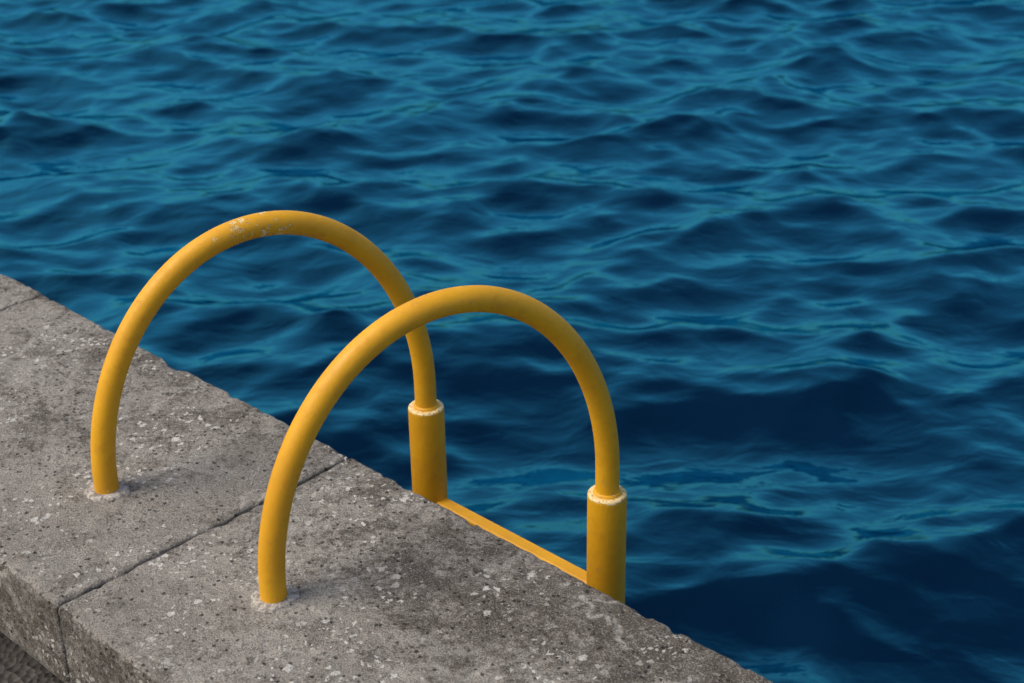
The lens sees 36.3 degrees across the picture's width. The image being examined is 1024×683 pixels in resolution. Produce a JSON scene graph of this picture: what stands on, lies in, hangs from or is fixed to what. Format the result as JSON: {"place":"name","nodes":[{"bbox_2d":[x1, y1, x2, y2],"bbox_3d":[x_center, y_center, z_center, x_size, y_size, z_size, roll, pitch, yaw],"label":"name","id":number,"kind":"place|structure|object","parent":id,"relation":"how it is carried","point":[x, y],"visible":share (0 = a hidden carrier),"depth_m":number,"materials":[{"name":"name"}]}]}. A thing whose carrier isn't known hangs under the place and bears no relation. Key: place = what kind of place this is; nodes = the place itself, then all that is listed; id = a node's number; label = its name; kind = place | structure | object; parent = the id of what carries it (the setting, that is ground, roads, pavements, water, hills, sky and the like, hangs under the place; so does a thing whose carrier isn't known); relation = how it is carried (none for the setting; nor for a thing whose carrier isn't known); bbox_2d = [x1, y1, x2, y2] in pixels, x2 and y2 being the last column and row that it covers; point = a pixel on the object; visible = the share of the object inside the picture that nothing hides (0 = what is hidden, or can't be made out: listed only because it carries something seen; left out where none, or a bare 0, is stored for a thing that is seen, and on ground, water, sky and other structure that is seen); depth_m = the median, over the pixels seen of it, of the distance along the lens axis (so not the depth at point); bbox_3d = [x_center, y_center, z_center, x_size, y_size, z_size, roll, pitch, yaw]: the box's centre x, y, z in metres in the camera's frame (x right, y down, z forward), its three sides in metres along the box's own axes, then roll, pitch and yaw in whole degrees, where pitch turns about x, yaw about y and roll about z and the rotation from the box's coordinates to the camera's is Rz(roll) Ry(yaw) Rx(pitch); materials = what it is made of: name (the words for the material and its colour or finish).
{"place":"outdoors","nodes":[
{"label":"outdoors","id":0,"kind":"place"},
{"bbox_2d":[0,631,63,682],"bbox_3d":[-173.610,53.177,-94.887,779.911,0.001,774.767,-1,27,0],"label":"ground","id":1,"kind":"structure","parent":0,"point":[18,664],"depth_m":2.82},
{"bbox_2d":[0,627,70,682],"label":"quay wall","id":2,"kind":"structure","parent":1,"relation":"on","point":[21,646],"depth_m":2.86,"materials":[{"name":"concrete"}]},
{"bbox_2d":[0,274,42,311],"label":"coping block","id":3,"kind":"structure","parent":2,"relation":"on","point":[13,292],"depth_m":3.70,"materials":[{"name":"concrete"}]},
{"bbox_2d":[0,296,347,681],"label":"coping block","id":4,"kind":"structure","parent":2,"relation":"on","point":[196,456],"depth_m":2.99,"materials":[{"name":"concrete"}]},
{"bbox_2d":[84,210,626,612],"bbox_3d":[-0.264,1.091,3.309,0.888,2.774,0.610,-16,31,-28],"label":"quay ladder","id":5,"kind":"object","parent":2,"relation":"attached to","point":[410,316],"visible":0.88,"depth_m":2.82,"materials":[{"name":"yellow metal"}]},
{"bbox_2d":[58,458,772,682],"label":"coping block","id":6,"kind":"structure","parent":2,"relation":"on","point":[391,581],"depth_m":2.56,"materials":[{"name":"concrete"}]},
{"bbox_2d":[0,0,1023,682],"bbox_3d":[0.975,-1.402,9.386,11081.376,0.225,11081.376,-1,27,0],"label":"water","id":7,"kind":"structure","parent":0,"point":[764,258],"depth_m":7.53,"materials":[{"name":"blue liquid"}]}
]}

